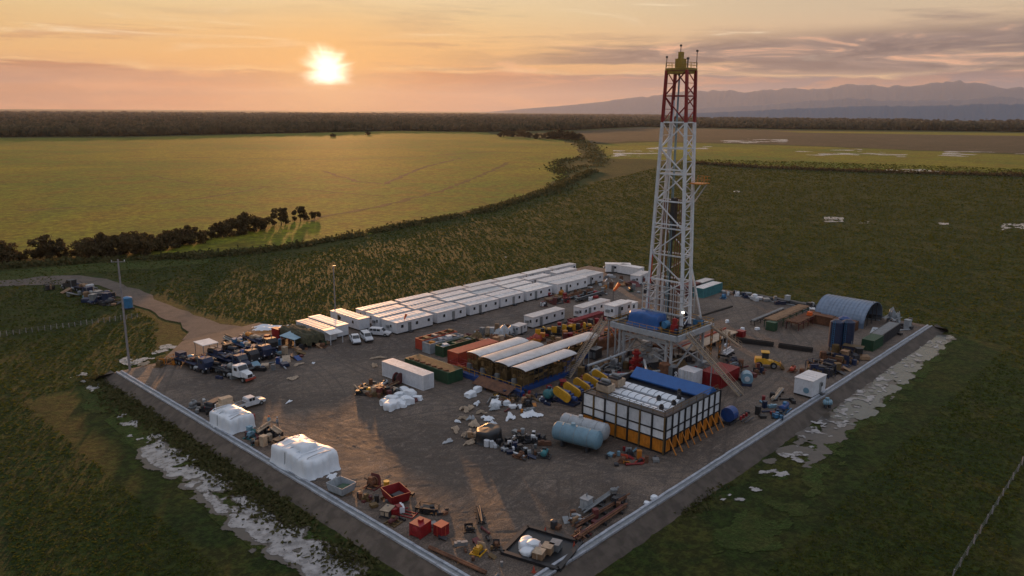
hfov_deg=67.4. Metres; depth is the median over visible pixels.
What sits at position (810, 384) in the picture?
site cabin
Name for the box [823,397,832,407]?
storage tank
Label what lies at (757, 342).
black trough
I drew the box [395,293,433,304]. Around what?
site cabin
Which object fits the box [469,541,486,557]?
machine skid
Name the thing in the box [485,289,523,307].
site cabin
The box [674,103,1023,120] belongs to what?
hills
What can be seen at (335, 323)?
site cabin
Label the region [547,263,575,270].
site cabin
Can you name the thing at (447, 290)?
site cabin
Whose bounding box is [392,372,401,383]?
cable reel
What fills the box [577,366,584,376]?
tall box
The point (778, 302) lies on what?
long box
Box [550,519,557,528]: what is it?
round drum
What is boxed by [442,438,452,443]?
plastic sheet
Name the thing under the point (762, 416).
flat crate
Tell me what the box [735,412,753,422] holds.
pipe manifold
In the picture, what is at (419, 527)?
tank skid
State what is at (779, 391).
pipe bundle
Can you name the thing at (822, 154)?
pool
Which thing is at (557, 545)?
wooden crate
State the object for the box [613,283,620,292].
windsock
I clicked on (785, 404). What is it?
tank skid
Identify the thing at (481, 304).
site cabin
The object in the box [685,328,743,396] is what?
access stairs
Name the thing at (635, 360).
blowout preventer
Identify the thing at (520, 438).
loaded pallet
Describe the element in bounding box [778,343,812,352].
black trough
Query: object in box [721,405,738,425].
hose reel
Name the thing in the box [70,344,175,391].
corner silt
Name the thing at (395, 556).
bank
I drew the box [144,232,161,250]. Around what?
pasture tree
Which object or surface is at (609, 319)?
cabin stand
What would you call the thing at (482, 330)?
tall box
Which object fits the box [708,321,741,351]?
access stairs
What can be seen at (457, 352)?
shipping container
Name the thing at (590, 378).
mud pump
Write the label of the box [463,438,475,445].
plastic sheet
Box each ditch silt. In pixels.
[117,414,197,465]
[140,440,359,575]
[720,421,846,500]
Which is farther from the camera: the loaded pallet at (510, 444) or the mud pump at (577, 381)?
the mud pump at (577, 381)
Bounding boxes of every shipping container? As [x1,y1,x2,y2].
[382,358,433,390]
[405,354,462,384]
[447,338,498,364]
[676,281,700,295]
[693,281,722,297]
[696,278,713,284]
[809,312,835,326]
[832,317,858,331]
[861,333,883,351]
[870,321,900,343]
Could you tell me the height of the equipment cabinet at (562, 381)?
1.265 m
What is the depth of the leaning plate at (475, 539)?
91.24 m
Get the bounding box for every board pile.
[255,420,270,434]
[269,425,283,437]
[719,346,734,357]
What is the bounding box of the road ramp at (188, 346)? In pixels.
[163,322,271,358]
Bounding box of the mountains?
[479,80,1023,113]
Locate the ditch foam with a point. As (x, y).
(868, 399)
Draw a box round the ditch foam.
[798,337,950,438]
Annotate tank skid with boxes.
[104,297,114,305]
[187,399,196,408]
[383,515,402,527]
[409,516,431,538]
[514,450,526,459]
[543,386,554,402]
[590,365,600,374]
[726,356,737,363]
[779,401,791,413]
[787,365,797,372]
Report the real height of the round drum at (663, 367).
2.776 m
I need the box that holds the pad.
[114,266,932,575]
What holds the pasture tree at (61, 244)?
on the meadow at (30, 168)
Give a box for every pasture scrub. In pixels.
[73,372,383,575]
[673,471,739,523]
[689,160,1023,176]
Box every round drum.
[83,291,88,296]
[386,389,391,394]
[496,438,500,445]
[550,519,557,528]
[623,361,628,369]
[659,361,670,374]
[668,364,677,375]
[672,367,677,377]
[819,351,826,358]
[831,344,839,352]
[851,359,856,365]
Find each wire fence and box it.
[0,314,137,336]
[952,457,1023,575]
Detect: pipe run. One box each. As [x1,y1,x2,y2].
[587,351,626,369]
[609,370,659,375]
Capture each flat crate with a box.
[81,297,88,302]
[261,363,268,368]
[279,361,289,367]
[369,502,377,508]
[506,449,512,453]
[508,404,516,408]
[555,523,561,529]
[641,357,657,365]
[652,457,659,462]
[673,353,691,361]
[758,414,766,418]
[762,297,770,301]
[860,354,869,359]
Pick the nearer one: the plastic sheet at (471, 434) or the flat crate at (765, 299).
the plastic sheet at (471, 434)
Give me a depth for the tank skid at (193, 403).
131.72 m
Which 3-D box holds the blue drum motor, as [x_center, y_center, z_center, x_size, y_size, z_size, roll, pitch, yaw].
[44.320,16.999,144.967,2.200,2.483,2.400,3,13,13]
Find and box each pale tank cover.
[609,393,665,411]
[612,387,676,409]
[622,382,684,403]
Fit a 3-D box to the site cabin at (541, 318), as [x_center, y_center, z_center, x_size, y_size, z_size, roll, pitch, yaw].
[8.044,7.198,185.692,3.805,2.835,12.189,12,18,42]
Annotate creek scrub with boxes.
[0,168,599,269]
[539,156,588,195]
[547,138,610,170]
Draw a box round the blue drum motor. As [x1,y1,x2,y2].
[741,370,752,386]
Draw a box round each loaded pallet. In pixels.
[355,386,369,395]
[499,438,517,450]
[503,435,518,443]
[515,432,530,443]
[531,430,546,443]
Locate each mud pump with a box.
[550,386,579,406]
[563,382,583,401]
[573,377,593,390]
[582,373,600,386]
[592,369,608,379]
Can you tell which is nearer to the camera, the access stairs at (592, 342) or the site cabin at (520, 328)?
the access stairs at (592, 342)
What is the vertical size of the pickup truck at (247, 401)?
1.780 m
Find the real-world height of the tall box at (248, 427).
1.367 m
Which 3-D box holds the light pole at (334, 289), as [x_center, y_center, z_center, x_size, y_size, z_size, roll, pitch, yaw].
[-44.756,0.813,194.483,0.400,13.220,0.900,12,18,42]
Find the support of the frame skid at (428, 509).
on the pad
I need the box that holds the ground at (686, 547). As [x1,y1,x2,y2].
[0,109,1023,575]
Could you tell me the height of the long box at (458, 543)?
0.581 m
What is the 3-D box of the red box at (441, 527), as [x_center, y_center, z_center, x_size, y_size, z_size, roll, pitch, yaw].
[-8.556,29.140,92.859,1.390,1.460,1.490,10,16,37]
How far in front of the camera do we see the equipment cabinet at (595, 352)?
159.35 m
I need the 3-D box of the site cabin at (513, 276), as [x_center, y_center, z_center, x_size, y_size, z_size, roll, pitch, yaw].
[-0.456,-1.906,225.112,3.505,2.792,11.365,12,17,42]
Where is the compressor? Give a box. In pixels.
[536,447,551,459]
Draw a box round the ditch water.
[808,335,953,426]
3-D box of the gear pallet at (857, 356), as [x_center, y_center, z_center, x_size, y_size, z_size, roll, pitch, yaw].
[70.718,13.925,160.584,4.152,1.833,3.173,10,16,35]
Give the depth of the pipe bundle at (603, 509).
97.61 m
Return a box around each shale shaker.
[596,378,614,392]
[607,372,625,387]
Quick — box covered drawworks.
[626,309,670,329]
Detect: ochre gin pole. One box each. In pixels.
[709,329,712,360]
[718,328,721,358]
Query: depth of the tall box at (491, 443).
116.97 m
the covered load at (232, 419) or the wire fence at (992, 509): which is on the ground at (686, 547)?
the wire fence at (992, 509)
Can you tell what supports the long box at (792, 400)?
on the pad
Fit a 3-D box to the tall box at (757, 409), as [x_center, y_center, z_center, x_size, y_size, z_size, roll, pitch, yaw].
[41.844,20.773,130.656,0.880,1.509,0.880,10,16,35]
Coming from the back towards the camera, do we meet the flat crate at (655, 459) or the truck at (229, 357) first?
the truck at (229, 357)
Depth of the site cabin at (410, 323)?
178.72 m
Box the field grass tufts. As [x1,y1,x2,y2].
[0,159,1023,575]
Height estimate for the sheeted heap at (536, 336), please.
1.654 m
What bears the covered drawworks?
on the rig substructure
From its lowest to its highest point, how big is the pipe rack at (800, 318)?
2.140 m
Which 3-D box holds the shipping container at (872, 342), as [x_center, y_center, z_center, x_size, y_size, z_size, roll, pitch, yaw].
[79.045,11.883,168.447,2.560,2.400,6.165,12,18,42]
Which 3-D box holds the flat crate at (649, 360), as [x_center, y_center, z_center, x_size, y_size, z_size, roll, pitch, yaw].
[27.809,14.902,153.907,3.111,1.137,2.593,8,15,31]
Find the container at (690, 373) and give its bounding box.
[674,365,702,383]
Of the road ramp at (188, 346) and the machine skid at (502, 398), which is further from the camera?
the road ramp at (188, 346)
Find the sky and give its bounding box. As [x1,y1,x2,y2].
[0,0,1023,111]
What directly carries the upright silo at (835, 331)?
on the pad
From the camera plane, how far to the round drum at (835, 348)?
164.57 m
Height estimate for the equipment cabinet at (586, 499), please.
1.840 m
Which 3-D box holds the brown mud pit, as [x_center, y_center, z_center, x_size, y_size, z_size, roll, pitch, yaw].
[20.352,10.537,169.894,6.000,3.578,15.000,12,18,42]
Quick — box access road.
[0,275,240,339]
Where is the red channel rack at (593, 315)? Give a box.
[567,311,604,323]
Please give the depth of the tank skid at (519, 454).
113.58 m
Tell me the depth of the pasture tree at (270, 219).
342.20 m
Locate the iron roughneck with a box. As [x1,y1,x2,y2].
[670,318,678,331]
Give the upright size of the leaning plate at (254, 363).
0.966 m
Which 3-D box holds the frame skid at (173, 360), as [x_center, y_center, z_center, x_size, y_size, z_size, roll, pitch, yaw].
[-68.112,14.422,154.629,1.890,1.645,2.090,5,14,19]
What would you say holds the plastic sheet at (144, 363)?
on the pad
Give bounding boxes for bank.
[102,370,448,575]
[553,324,944,575]
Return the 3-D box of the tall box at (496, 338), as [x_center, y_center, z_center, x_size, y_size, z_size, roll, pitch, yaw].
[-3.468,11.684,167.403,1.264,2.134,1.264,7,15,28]
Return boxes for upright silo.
[828,319,843,350]
[838,316,851,320]
[840,319,854,349]
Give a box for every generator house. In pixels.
[466,337,528,375]
[480,341,543,379]
[494,332,599,384]
[511,349,576,390]
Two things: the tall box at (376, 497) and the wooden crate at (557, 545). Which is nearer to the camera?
the wooden crate at (557, 545)
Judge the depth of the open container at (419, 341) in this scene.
166.83 m
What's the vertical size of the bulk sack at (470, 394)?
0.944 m
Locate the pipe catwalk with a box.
[674,327,737,354]
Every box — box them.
[88,293,97,303]
[98,300,106,305]
[101,292,110,300]
[246,425,252,430]
[253,365,266,371]
[258,434,267,446]
[281,346,287,354]
[370,392,381,396]
[374,494,378,502]
[376,386,382,394]
[433,519,448,536]
[454,540,467,546]
[479,327,484,334]
[484,439,489,446]
[490,440,493,447]
[492,336,499,341]
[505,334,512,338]
[517,443,522,452]
[523,407,534,411]
[538,440,551,445]
[563,332,568,338]
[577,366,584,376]
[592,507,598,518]
[609,282,613,288]
[610,491,616,499]
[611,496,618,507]
[636,449,641,458]
[639,348,645,356]
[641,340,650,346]
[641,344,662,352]
[645,455,648,463]
[693,315,702,324]
[736,329,745,337]
[738,359,743,368]
[750,296,758,300]
[755,405,760,414]
[762,400,767,408]
[765,320,777,330]
[768,404,776,407]
[774,300,785,304]
[784,295,790,300]
[789,397,795,403]
[806,302,812,308]
[834,362,841,370]
[840,349,849,355]
[855,347,862,354]
[903,319,911,328]
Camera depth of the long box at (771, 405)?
133.70 m
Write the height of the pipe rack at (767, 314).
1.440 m
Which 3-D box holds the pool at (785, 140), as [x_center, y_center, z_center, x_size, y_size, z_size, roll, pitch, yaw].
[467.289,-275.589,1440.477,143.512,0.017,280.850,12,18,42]
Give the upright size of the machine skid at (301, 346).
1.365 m
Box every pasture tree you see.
[0,240,27,262]
[11,251,28,260]
[20,248,43,258]
[27,234,58,258]
[49,238,71,257]
[63,250,77,255]
[67,237,106,257]
[84,232,118,255]
[101,235,128,256]
[111,232,132,253]
[113,230,158,255]
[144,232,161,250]
[151,236,166,248]
[155,229,181,250]
[168,228,190,244]
[177,225,205,243]
[204,230,217,238]
[208,221,231,236]
[216,218,248,236]
[230,211,256,234]
[247,215,266,231]
[259,216,274,227]
[270,207,290,225]
[291,206,310,220]
[309,211,320,218]
[502,129,511,135]
[515,129,526,135]
[524,132,532,137]
[532,133,540,138]
[544,131,557,138]
[552,129,564,138]
[560,131,569,139]
[568,131,578,138]
[571,133,585,139]
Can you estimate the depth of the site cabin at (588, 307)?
193.04 m
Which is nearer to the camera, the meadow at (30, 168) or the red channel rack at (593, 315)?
the red channel rack at (593, 315)
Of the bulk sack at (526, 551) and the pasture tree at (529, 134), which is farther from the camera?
the pasture tree at (529, 134)
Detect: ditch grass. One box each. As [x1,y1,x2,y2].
[79,386,326,563]
[709,341,956,557]
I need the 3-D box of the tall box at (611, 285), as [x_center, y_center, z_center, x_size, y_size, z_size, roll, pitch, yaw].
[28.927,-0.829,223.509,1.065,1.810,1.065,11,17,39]
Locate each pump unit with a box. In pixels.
[243,428,255,440]
[363,473,382,490]
[491,539,501,550]
[522,398,532,406]
[635,457,644,464]
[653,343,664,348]
[830,353,851,367]
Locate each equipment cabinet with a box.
[272,435,284,443]
[379,504,394,518]
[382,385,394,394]
[559,378,566,386]
[578,493,592,508]
[587,343,602,359]
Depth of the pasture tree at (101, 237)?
271.80 m
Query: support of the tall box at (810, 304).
on the pad
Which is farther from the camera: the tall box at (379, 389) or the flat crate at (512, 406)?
the tall box at (379, 389)
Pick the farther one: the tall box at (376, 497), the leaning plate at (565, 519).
the tall box at (376, 497)
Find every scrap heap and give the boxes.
[470,330,482,338]
[489,333,504,339]
[886,307,900,322]
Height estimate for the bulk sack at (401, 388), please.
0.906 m
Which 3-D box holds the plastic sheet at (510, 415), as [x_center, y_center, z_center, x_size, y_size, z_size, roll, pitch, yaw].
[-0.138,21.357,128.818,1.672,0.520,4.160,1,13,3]
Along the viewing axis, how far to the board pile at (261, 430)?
120.30 m
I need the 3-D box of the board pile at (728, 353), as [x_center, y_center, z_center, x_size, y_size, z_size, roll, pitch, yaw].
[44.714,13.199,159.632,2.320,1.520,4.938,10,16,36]
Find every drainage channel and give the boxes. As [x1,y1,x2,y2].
[116,370,469,575]
[534,325,932,575]
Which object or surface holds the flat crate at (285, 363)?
on the pad
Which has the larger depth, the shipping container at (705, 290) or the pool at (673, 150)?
the pool at (673, 150)
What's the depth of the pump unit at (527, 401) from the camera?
133.50 m
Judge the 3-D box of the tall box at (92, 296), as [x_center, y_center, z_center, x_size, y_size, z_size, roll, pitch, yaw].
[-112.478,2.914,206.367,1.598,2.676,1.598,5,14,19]
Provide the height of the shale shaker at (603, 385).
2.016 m
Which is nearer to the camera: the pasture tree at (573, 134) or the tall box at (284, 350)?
the tall box at (284, 350)
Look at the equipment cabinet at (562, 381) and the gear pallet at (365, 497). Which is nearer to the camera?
the gear pallet at (365, 497)
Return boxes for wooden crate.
[532,546,545,560]
[541,541,554,555]
[549,538,562,552]
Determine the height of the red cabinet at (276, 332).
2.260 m
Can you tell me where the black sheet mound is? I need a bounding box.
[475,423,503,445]
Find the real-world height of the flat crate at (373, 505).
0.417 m
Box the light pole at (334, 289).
[333,265,335,309]
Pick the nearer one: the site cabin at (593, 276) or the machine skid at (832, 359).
the machine skid at (832, 359)
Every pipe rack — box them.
[750,307,784,325]
[763,304,809,326]
[786,310,820,330]
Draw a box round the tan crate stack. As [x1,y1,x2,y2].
[215,395,233,409]
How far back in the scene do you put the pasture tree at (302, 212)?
361.31 m
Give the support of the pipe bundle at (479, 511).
on the pad
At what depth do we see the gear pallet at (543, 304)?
201.94 m
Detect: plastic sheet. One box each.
[137,361,149,365]
[253,324,281,330]
[287,375,298,379]
[326,473,336,479]
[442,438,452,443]
[451,425,459,433]
[459,404,473,412]
[462,428,475,439]
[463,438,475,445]
[468,418,479,427]
[481,415,493,420]
[489,405,499,410]
[506,412,515,420]
[520,409,542,417]
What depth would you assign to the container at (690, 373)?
143.52 m
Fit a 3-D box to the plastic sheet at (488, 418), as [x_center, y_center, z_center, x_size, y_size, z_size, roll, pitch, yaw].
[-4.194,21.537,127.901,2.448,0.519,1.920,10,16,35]
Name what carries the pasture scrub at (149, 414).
on the ground at (686, 547)
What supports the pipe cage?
on the pad
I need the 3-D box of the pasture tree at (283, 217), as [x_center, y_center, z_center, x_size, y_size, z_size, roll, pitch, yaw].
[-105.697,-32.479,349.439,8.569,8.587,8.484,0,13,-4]
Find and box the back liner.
[740,291,883,320]
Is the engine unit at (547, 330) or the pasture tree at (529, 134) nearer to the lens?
the engine unit at (547, 330)
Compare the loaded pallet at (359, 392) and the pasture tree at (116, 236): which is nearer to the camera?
the loaded pallet at (359, 392)
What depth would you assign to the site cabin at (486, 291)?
206.34 m
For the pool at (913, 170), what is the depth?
725.83 m
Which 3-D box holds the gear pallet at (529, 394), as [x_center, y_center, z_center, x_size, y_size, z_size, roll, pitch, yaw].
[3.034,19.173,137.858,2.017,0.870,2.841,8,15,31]
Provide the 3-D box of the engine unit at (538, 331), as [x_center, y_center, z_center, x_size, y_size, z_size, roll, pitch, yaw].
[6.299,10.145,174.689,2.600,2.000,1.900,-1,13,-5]
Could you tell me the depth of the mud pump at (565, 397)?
134.49 m
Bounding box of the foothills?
[621,96,1023,114]
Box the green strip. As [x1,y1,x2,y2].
[775,131,1023,135]
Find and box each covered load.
[209,404,255,434]
[270,434,340,480]
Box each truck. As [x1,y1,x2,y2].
[60,278,97,290]
[82,285,113,297]
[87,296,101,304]
[172,350,214,373]
[200,356,255,382]
[204,347,254,369]
[214,341,259,362]
[228,336,272,359]
[234,395,265,409]
[239,329,277,350]
[349,333,360,344]
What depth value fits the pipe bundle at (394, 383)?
141.93 m
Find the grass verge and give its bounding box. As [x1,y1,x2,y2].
[0,259,210,279]
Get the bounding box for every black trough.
[701,305,732,315]
[736,337,773,346]
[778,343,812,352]
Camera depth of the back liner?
205.87 m
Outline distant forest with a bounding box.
[0,110,1023,136]
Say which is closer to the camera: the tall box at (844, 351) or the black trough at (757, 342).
the tall box at (844, 351)
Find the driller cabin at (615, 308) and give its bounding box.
[604,299,631,318]
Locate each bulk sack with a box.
[379,398,386,405]
[383,398,399,411]
[384,395,398,399]
[393,391,403,397]
[397,398,406,407]
[399,386,408,390]
[400,395,414,404]
[403,389,416,396]
[412,395,422,400]
[464,390,476,397]
[473,386,481,392]
[489,398,501,406]
[503,400,510,405]
[518,539,527,550]
[519,546,533,556]
[520,535,531,539]
[526,538,541,547]
[650,494,657,499]
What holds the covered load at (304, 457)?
on the pad
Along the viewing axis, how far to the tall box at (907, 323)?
182.70 m
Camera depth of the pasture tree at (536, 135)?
1474.30 m
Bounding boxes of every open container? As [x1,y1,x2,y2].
[415,329,456,349]
[422,333,463,353]
[435,336,475,356]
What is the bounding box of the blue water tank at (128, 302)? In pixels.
[121,296,134,309]
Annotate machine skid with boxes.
[153,358,165,367]
[298,343,308,349]
[318,341,327,348]
[463,522,474,533]
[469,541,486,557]
[498,396,506,406]
[617,454,628,463]
[624,447,634,456]
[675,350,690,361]
[741,293,749,298]
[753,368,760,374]
[822,359,839,375]
[826,355,842,365]
[842,341,864,353]
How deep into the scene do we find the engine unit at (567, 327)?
177.36 m
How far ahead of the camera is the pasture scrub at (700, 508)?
102.42 m
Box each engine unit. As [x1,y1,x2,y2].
[535,328,545,336]
[542,326,552,336]
[551,326,561,335]
[562,324,573,331]
[571,323,580,332]
[582,322,591,331]
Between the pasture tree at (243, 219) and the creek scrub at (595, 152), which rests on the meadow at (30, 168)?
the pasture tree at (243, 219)
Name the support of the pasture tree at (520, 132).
on the ground at (686, 547)
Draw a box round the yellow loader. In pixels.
[754,350,784,368]
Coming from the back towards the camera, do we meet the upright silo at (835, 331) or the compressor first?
the upright silo at (835, 331)
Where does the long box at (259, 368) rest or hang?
on the pad
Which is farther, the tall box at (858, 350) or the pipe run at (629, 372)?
the tall box at (858, 350)
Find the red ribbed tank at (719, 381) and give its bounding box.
[702,362,739,388]
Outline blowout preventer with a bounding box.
[629,349,642,369]
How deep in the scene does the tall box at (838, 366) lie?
151.55 m
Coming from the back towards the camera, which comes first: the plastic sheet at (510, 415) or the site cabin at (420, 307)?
the site cabin at (420, 307)
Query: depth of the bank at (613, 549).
109.95 m
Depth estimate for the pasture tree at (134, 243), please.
274.56 m
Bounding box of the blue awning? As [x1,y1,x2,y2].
[279,331,300,343]
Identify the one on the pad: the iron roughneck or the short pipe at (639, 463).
the short pipe at (639, 463)
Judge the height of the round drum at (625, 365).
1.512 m
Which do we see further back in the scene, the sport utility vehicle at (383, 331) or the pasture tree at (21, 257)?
the pasture tree at (21, 257)
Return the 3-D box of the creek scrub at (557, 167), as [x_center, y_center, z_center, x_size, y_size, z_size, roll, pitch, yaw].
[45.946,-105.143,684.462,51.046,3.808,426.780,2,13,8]
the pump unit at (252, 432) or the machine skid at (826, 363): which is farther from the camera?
the machine skid at (826, 363)
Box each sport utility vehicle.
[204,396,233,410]
[360,329,373,341]
[368,326,391,336]
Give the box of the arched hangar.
[815,294,882,328]
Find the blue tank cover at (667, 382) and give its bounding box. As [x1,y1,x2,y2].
[630,367,716,399]
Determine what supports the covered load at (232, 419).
on the pad
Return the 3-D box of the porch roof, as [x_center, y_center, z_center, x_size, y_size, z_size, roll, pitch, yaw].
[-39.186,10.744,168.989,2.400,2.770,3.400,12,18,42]
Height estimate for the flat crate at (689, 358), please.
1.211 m
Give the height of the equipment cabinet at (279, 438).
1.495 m
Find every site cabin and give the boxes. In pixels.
[296,318,336,341]
[308,314,348,337]
[330,308,369,330]
[355,301,397,315]
[365,304,404,323]
[371,308,410,326]
[381,310,432,334]
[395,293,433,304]
[401,297,436,307]
[407,300,444,310]
[422,302,465,323]
[430,286,466,295]
[434,290,468,300]
[440,293,475,303]
[455,295,498,315]
[463,279,496,287]
[464,284,497,292]
[472,287,505,295]
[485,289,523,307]
[493,278,523,286]
[494,273,525,281]
[501,280,531,288]
[511,282,551,301]
[512,322,526,334]
[521,268,551,276]
[521,273,550,282]
[524,306,564,328]
[536,273,587,294]
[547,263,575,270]
[549,267,576,275]
[568,269,603,285]
[573,298,609,316]
[604,262,630,272]
[617,263,643,275]
[628,300,637,309]
[630,270,647,284]
[794,370,826,398]
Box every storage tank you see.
[552,421,602,452]
[560,413,609,440]
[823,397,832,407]
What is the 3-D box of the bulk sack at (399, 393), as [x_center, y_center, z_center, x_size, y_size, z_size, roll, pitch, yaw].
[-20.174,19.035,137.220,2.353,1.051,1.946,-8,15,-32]
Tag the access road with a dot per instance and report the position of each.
(194, 326)
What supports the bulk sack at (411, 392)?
on the pad
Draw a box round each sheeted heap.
[493,324,514,337]
[527,333,542,340]
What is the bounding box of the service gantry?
[458,365,524,396]
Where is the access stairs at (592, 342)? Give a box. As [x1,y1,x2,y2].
[566,316,606,377]
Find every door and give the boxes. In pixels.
[423,375,427,388]
[429,374,432,387]
[449,372,454,382]
[456,370,461,380]
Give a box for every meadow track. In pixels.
[1,176,378,195]
[21,187,265,210]
[130,152,550,159]
[308,162,509,220]
[322,158,461,183]
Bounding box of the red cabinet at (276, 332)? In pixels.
[271,326,283,338]
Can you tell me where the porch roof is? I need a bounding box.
[324,328,342,343]
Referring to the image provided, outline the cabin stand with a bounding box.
[606,315,630,357]
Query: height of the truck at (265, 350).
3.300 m
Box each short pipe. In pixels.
[480,526,489,533]
[625,462,642,465]
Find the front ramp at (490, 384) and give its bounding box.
[472,375,515,396]
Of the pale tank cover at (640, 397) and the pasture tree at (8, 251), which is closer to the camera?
the pale tank cover at (640, 397)
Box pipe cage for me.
[449,358,467,371]
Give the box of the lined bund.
[500,524,582,571]
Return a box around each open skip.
[326,476,355,495]
[380,482,410,504]
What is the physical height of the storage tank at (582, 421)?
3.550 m
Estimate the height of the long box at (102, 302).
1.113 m
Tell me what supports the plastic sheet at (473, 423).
on the pad
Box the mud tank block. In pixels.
[581,371,723,455]
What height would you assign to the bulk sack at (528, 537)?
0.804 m
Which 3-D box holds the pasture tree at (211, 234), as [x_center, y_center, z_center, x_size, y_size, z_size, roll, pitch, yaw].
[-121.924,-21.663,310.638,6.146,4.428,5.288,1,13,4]
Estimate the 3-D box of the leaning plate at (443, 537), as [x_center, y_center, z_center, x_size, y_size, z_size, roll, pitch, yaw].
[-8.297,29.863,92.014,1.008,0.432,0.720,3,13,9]
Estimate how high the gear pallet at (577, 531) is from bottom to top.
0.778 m
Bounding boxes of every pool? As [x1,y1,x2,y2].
[613,150,666,155]
[646,146,711,150]
[724,139,787,142]
[795,149,907,156]
[824,217,843,221]
[886,169,937,171]
[939,151,1016,156]
[1001,223,1023,229]
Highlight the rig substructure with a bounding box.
[610,305,714,368]
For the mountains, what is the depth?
23964.71 m
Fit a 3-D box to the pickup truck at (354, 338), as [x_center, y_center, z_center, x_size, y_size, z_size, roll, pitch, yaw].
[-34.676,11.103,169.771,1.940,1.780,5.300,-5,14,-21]
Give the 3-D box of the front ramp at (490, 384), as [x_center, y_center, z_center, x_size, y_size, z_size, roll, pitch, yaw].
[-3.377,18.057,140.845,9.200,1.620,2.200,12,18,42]
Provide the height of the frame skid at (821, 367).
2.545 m
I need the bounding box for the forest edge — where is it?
[0,119,1023,136]
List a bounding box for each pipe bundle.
[223,334,234,341]
[383,380,399,386]
[428,545,486,573]
[474,505,485,524]
[563,288,593,299]
[571,493,629,527]
[573,503,627,539]
[575,291,604,301]
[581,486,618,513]
[770,387,783,400]
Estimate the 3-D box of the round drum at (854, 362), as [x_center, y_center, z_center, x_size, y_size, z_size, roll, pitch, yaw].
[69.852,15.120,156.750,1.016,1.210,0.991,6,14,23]
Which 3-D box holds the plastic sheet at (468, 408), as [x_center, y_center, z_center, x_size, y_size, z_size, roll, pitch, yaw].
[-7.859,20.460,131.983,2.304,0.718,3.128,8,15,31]
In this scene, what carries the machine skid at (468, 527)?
on the pad
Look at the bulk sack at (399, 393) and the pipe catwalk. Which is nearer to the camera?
the bulk sack at (399, 393)
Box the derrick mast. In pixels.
[641,44,709,325]
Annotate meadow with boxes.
[0,131,580,258]
[597,142,1023,172]
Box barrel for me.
[383,479,389,485]
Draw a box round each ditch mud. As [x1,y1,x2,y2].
[762,334,955,467]
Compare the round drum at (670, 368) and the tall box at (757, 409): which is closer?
the tall box at (757, 409)
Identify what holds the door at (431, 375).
in the shipping container at (419, 378)
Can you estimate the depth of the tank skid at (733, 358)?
157.47 m
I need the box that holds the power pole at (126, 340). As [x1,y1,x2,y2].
[111,259,130,369]
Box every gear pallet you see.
[250,436,258,445]
[265,433,274,442]
[361,493,373,502]
[391,502,417,518]
[523,390,534,397]
[540,301,547,306]
[568,509,584,526]
[570,526,588,540]
[604,358,617,368]
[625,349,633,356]
[839,350,860,361]
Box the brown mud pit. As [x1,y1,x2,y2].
[572,323,634,350]
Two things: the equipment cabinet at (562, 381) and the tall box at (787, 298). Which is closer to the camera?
the equipment cabinet at (562, 381)
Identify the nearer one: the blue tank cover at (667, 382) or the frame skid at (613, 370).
the blue tank cover at (667, 382)
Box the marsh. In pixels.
[574,127,1023,153]
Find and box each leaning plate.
[60,287,71,293]
[251,361,260,366]
[282,355,290,362]
[294,355,301,360]
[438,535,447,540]
[472,537,479,544]
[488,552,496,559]
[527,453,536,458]
[562,516,569,523]
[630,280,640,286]
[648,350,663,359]
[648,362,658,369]
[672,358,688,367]
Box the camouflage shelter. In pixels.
[278,323,324,345]
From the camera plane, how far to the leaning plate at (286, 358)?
156.69 m
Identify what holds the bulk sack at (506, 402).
on the pad
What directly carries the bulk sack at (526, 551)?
on the lined bund
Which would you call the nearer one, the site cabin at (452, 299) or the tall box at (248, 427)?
the tall box at (248, 427)
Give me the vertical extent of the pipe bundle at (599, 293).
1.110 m
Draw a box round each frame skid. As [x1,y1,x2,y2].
[44,282,54,290]
[166,354,177,364]
[415,501,438,515]
[508,391,520,401]
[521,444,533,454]
[563,296,569,302]
[604,365,621,372]
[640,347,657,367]
[729,361,741,371]
[771,407,786,420]
[805,358,836,378]
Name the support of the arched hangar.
on the pad
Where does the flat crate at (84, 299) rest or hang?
on the ground at (686, 547)
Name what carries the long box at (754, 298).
on the pad
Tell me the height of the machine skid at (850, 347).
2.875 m
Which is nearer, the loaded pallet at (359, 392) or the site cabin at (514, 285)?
the loaded pallet at (359, 392)

